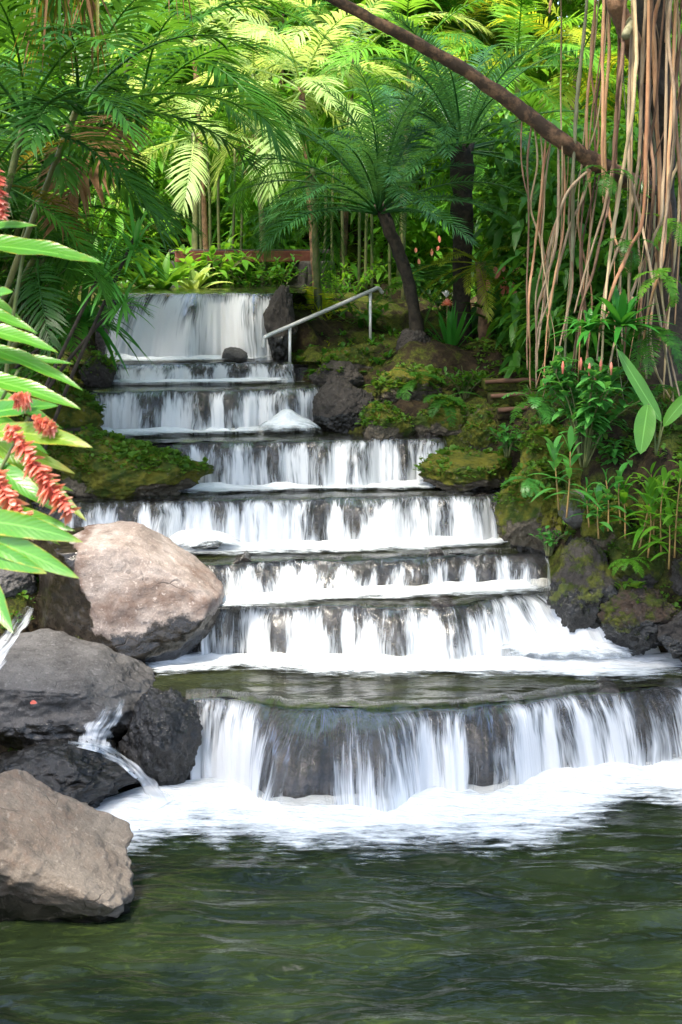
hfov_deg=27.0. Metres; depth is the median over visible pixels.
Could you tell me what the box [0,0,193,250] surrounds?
areca palm
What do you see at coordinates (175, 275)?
heliconia
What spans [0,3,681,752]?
ground
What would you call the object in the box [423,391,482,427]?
fern
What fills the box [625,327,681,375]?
fern
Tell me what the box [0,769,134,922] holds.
rock
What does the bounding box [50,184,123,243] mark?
bush
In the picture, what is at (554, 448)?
ginger shoots
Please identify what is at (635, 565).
fern
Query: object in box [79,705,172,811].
side trickle
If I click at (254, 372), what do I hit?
waterfall
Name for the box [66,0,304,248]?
feather palm
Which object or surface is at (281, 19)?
feather palm
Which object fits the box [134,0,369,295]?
feather palm
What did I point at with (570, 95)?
feather palm
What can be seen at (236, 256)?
bush
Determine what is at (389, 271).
bamboo cane
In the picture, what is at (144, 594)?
rock
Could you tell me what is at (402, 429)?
rock
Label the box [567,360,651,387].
fern
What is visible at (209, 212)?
bamboo cane
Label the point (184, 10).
hanging tuft
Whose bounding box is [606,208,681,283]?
bush
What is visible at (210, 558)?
water
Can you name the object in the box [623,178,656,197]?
strap plant
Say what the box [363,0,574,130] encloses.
feather palm
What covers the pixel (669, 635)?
rock
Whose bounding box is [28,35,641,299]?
forest foliage
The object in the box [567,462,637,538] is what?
ginger shoots
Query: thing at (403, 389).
fern
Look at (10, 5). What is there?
hanging tuft
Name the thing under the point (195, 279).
heliconia
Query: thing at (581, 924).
water
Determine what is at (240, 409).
waterfall
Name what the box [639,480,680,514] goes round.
bush
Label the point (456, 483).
rock
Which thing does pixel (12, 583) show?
rock
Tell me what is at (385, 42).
feather palm
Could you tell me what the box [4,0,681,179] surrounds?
forest foliage
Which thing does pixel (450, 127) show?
date palm
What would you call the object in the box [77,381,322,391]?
water
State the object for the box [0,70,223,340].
areca palm
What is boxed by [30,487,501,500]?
water
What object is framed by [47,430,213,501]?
rock
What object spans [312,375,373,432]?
rock
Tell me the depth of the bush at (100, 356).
22.41 m
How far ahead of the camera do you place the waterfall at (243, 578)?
18.95 m
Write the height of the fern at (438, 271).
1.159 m
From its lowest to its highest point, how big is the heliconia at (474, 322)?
1.234 m
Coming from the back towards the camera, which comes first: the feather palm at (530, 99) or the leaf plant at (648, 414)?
the feather palm at (530, 99)
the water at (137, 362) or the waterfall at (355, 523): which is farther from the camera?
the water at (137, 362)
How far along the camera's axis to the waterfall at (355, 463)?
20.84 m
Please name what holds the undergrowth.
on the ground at (436, 353)
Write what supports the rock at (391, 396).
on the ground at (436, 353)
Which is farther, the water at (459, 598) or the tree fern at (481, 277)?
the tree fern at (481, 277)
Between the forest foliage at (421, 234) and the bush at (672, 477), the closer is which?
the bush at (672, 477)
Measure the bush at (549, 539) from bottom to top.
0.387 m
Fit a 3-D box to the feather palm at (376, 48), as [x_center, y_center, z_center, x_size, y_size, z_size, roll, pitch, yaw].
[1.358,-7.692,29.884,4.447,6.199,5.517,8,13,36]
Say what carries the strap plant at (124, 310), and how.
on the ground at (436, 353)
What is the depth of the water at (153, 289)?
25.78 m
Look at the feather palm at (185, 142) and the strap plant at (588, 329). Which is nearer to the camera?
the strap plant at (588, 329)
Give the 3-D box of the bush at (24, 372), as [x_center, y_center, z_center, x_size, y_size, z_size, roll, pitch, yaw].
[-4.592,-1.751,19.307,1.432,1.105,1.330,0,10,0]
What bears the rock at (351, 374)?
on the ground at (436, 353)
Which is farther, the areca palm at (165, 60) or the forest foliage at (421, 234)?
the forest foliage at (421, 234)
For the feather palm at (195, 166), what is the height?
4.506 m
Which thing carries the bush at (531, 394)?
on the rock at (542, 441)
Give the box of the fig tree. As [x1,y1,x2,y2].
[325,0,681,414]
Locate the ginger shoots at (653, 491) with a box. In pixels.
[599,460,681,568]
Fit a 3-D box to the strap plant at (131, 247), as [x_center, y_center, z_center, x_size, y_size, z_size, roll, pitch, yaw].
[-3.230,-1.995,18.713,2.329,4.235,1.123,0,10,0]
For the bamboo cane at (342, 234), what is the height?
3.286 m
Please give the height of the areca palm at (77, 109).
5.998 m
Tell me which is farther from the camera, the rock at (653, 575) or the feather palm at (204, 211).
the feather palm at (204, 211)
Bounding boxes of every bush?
[0,254,74,330]
[0,357,55,393]
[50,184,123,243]
[86,351,119,366]
[171,233,258,295]
[225,262,281,295]
[250,253,307,294]
[293,275,359,315]
[295,301,340,321]
[321,257,387,293]
[331,298,396,332]
[362,331,400,342]
[414,270,476,313]
[439,366,494,400]
[488,423,527,457]
[519,381,564,425]
[526,240,609,330]
[530,525,570,555]
[580,432,648,469]
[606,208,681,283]
[626,385,681,432]
[630,474,675,481]
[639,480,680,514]
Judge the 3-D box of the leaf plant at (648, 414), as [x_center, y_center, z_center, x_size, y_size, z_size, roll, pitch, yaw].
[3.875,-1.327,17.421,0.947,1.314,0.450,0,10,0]
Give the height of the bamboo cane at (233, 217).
2.774 m
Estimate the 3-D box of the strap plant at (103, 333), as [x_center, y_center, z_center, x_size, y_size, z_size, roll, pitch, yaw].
[-3.917,-2.190,20.388,2.211,1.800,2.072,-5,11,-25]
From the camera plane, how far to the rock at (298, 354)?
23.76 m
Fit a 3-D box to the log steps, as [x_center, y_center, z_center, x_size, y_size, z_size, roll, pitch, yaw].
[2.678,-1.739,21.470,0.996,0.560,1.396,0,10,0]
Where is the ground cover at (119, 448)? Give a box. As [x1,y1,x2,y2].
[10,334,681,623]
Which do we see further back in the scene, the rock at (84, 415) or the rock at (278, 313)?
the rock at (278, 313)
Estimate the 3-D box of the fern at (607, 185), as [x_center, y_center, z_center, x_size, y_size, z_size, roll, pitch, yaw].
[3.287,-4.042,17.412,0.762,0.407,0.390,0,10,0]
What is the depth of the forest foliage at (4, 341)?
23.05 m
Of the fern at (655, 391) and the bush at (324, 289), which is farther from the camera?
the bush at (324, 289)
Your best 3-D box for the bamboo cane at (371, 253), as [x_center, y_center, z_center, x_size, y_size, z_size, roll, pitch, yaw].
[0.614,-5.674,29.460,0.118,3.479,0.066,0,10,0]
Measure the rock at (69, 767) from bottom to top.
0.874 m
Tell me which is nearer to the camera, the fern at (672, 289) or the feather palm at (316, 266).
the fern at (672, 289)
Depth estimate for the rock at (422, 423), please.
21.26 m
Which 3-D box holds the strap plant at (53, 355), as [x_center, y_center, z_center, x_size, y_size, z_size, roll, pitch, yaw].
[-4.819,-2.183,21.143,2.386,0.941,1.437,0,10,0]
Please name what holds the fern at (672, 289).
attached to the fig tree
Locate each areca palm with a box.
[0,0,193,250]
[0,0,301,300]
[0,0,320,288]
[0,0,343,294]
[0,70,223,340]
[0,102,209,334]
[0,104,137,314]
[0,176,162,356]
[0,256,153,355]
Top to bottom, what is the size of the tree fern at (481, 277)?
1.905 m
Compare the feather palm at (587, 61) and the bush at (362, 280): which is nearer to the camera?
the bush at (362, 280)
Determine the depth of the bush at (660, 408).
18.57 m
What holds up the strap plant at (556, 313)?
attached to the fig tree
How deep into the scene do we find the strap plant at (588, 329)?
17.78 m
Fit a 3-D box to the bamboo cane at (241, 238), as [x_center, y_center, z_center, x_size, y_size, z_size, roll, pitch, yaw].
[-2.188,-7.051,31.241,0.139,3.282,0.068,0,10,0]
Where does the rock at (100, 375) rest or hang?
in the water at (196, 386)
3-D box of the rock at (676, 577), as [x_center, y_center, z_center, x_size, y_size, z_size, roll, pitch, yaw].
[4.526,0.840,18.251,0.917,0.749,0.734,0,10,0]
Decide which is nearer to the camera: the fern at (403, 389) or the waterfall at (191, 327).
the fern at (403, 389)
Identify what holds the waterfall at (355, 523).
on the ground at (436, 353)
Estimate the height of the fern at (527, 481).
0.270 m
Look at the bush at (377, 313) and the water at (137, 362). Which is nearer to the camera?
the water at (137, 362)
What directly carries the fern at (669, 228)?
attached to the fig tree
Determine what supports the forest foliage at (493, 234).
on the ground at (436, 353)
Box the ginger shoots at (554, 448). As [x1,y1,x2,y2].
[527,426,601,517]
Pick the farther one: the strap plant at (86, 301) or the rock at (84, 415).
the rock at (84, 415)
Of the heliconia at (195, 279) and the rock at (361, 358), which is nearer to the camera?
the rock at (361, 358)
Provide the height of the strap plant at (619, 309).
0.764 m
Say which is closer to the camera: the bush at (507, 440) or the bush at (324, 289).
the bush at (507, 440)
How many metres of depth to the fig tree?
17.98 m
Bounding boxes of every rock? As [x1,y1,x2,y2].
[0,569,37,598]
[0,628,155,749]
[0,737,137,807]
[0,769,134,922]
[21,375,103,433]
[36,521,223,663]
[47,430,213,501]
[79,353,115,386]
[116,685,202,789]
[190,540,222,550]
[221,347,247,363]
[263,285,297,363]
[291,352,302,363]
[308,360,363,386]
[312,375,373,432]
[322,346,373,368]
[362,402,415,443]
[374,365,442,403]
[396,328,430,350]
[409,399,465,437]
[418,449,511,494]
[457,404,511,451]
[494,462,565,560]
[519,422,560,466]
[546,536,623,632]
[557,489,590,528]
[561,447,582,494]
[565,535,573,544]
[580,495,629,550]
[597,584,680,655]
[607,529,664,587]
[656,610,681,661]
[669,557,681,595]
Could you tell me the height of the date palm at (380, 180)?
4.614 m
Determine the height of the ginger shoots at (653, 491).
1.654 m
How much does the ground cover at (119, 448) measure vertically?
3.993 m
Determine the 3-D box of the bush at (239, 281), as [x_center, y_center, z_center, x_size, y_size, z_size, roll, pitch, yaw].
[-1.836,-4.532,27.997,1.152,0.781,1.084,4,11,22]
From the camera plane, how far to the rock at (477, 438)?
21.07 m
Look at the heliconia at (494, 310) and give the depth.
23.91 m
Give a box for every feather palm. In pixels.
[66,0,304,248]
[108,75,277,294]
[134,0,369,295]
[170,105,323,235]
[177,4,421,295]
[178,0,401,95]
[220,108,419,319]
[248,0,493,279]
[289,0,535,291]
[313,0,490,86]
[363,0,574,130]
[414,0,638,255]
[468,0,671,249]
[474,92,640,260]
[537,3,681,130]
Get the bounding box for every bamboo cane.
[199,153,201,248]
[205,137,211,248]
[217,140,220,284]
[230,149,235,279]
[239,122,243,266]
[323,156,326,260]
[330,170,334,260]
[341,158,345,290]
[357,150,360,287]
[364,187,368,290]
[370,192,372,285]
[388,206,391,301]
[398,170,403,299]
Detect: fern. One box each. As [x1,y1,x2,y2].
[293,286,364,314]
[368,244,484,305]
[391,369,446,400]
[413,244,532,338]
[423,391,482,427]
[500,476,544,497]
[502,391,565,423]
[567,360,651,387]
[581,165,637,197]
[600,238,658,277]
[608,557,649,577]
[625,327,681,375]
[628,381,681,399]
[634,268,681,310]
[637,213,681,246]
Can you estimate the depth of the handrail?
23.49 m
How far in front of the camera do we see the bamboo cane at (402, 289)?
28.95 m
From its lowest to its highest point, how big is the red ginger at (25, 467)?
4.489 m
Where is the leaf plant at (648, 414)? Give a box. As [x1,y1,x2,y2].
[617,349,681,454]
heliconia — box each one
[112,247,172,288]
[131,242,202,293]
[141,244,204,282]
[171,264,231,293]
[387,236,446,298]
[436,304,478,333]
[458,262,519,332]
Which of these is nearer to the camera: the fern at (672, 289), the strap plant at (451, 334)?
the fern at (672, 289)
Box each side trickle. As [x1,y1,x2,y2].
[0,615,29,667]
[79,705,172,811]
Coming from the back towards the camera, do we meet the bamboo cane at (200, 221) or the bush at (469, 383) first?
the bamboo cane at (200, 221)
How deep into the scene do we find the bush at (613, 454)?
18.33 m
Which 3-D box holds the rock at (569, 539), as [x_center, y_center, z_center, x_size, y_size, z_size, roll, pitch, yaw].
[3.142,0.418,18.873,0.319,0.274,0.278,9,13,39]
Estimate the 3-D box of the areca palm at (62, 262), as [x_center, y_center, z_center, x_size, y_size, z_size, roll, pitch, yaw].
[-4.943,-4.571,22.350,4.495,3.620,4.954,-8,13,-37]
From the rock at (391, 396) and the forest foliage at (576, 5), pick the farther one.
the forest foliage at (576, 5)
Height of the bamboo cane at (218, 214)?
3.216 m
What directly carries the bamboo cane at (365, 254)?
on the ground at (436, 353)
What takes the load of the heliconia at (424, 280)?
on the ground at (436, 353)
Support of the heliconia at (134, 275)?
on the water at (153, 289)
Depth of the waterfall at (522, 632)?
18.08 m
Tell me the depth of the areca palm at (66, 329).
20.27 m
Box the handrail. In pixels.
[261,286,383,371]
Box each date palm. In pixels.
[221,61,537,331]
[305,10,613,342]
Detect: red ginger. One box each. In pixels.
[0,169,103,389]
[0,299,92,544]
[0,505,81,632]
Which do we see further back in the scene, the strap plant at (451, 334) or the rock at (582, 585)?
the strap plant at (451, 334)
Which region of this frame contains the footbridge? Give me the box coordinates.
[169,249,334,303]
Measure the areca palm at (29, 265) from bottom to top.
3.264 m
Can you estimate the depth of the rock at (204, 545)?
19.25 m
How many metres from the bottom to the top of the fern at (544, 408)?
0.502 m
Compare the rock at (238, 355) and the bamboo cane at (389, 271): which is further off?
the bamboo cane at (389, 271)
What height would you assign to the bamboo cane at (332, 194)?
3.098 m
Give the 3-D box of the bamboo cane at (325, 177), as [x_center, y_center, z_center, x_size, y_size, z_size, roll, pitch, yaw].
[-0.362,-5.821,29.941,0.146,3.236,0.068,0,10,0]
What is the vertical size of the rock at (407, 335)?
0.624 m
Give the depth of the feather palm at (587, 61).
31.86 m
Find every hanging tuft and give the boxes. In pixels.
[0,0,74,49]
[8,0,118,78]
[168,0,202,30]
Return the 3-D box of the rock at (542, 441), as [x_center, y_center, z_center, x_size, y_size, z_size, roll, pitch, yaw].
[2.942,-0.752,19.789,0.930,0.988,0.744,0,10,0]
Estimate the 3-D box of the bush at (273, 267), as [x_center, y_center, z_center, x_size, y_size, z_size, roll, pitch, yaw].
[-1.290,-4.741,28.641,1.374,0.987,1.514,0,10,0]
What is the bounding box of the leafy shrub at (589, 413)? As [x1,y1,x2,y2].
[535,346,656,467]
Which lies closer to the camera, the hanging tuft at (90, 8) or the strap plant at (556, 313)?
the hanging tuft at (90, 8)
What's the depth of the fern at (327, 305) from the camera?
25.93 m
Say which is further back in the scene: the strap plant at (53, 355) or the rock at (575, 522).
the strap plant at (53, 355)
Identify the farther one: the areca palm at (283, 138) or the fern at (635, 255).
the areca palm at (283, 138)
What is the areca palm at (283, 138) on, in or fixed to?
on the ground at (436, 353)
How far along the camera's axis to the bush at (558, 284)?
21.95 m
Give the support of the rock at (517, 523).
on the ground at (436, 353)
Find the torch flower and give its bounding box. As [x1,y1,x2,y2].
[441,290,453,311]
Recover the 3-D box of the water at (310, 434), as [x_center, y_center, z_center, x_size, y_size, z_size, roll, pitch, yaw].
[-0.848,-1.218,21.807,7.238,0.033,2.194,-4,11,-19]
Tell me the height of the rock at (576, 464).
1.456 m
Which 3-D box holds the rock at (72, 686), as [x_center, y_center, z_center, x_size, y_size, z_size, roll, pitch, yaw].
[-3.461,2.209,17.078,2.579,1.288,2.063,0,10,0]
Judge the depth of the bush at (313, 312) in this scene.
25.66 m
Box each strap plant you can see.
[13,296,155,374]
[17,334,93,383]
[24,197,176,506]
[28,273,156,421]
[29,237,146,421]
[425,302,480,346]
[505,300,601,346]
[544,301,635,355]
[574,286,677,344]
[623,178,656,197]
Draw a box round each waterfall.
[31,491,505,553]
[85,384,321,435]
[94,294,291,364]
[94,673,681,852]
[112,360,308,384]
[147,593,681,675]
[152,432,445,491]
[205,546,550,605]
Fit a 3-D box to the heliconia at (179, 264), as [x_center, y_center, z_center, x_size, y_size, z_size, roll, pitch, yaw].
[-3.289,-4.951,28.447,1.365,0.806,1.458,0,10,0]
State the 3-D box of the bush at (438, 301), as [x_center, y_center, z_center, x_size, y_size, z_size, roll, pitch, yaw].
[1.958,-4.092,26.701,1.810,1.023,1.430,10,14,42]
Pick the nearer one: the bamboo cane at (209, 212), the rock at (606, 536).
the rock at (606, 536)
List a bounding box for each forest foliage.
[0,0,681,237]
[0,128,98,347]
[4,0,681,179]
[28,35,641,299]
[470,109,681,397]
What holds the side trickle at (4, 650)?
on the rock at (72, 686)
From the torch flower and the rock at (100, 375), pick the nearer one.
the rock at (100, 375)
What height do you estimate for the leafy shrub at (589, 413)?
1.553 m
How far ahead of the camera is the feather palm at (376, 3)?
30.47 m
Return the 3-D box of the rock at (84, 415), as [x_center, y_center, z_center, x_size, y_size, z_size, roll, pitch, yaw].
[-4.135,-1.371,21.099,1.310,1.357,0.917,0,10,0]
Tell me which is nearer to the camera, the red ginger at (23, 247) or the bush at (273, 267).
the red ginger at (23, 247)
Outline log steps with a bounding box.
[481,378,548,419]
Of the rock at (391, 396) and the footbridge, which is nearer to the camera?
the rock at (391, 396)
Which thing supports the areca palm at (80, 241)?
on the ground at (436, 353)
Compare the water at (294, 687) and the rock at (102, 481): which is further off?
the rock at (102, 481)
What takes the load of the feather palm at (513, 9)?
on the ground at (436, 353)
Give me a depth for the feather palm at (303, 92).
27.39 m
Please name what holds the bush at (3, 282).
on the ground at (436, 353)
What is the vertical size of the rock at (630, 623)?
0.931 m
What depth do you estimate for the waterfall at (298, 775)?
16.00 m
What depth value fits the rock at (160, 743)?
16.01 m
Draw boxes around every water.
[0,778,681,1023]
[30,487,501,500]
[72,359,319,363]
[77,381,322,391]
[120,285,309,293]
[125,428,364,442]
[152,663,681,707]
[189,540,523,564]
[224,587,548,603]
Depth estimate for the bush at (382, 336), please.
24.86 m
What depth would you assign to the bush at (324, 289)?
26.74 m
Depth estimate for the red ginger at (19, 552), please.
6.33 m
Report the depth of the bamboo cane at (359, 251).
28.99 m
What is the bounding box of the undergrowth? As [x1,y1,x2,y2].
[1,271,640,750]

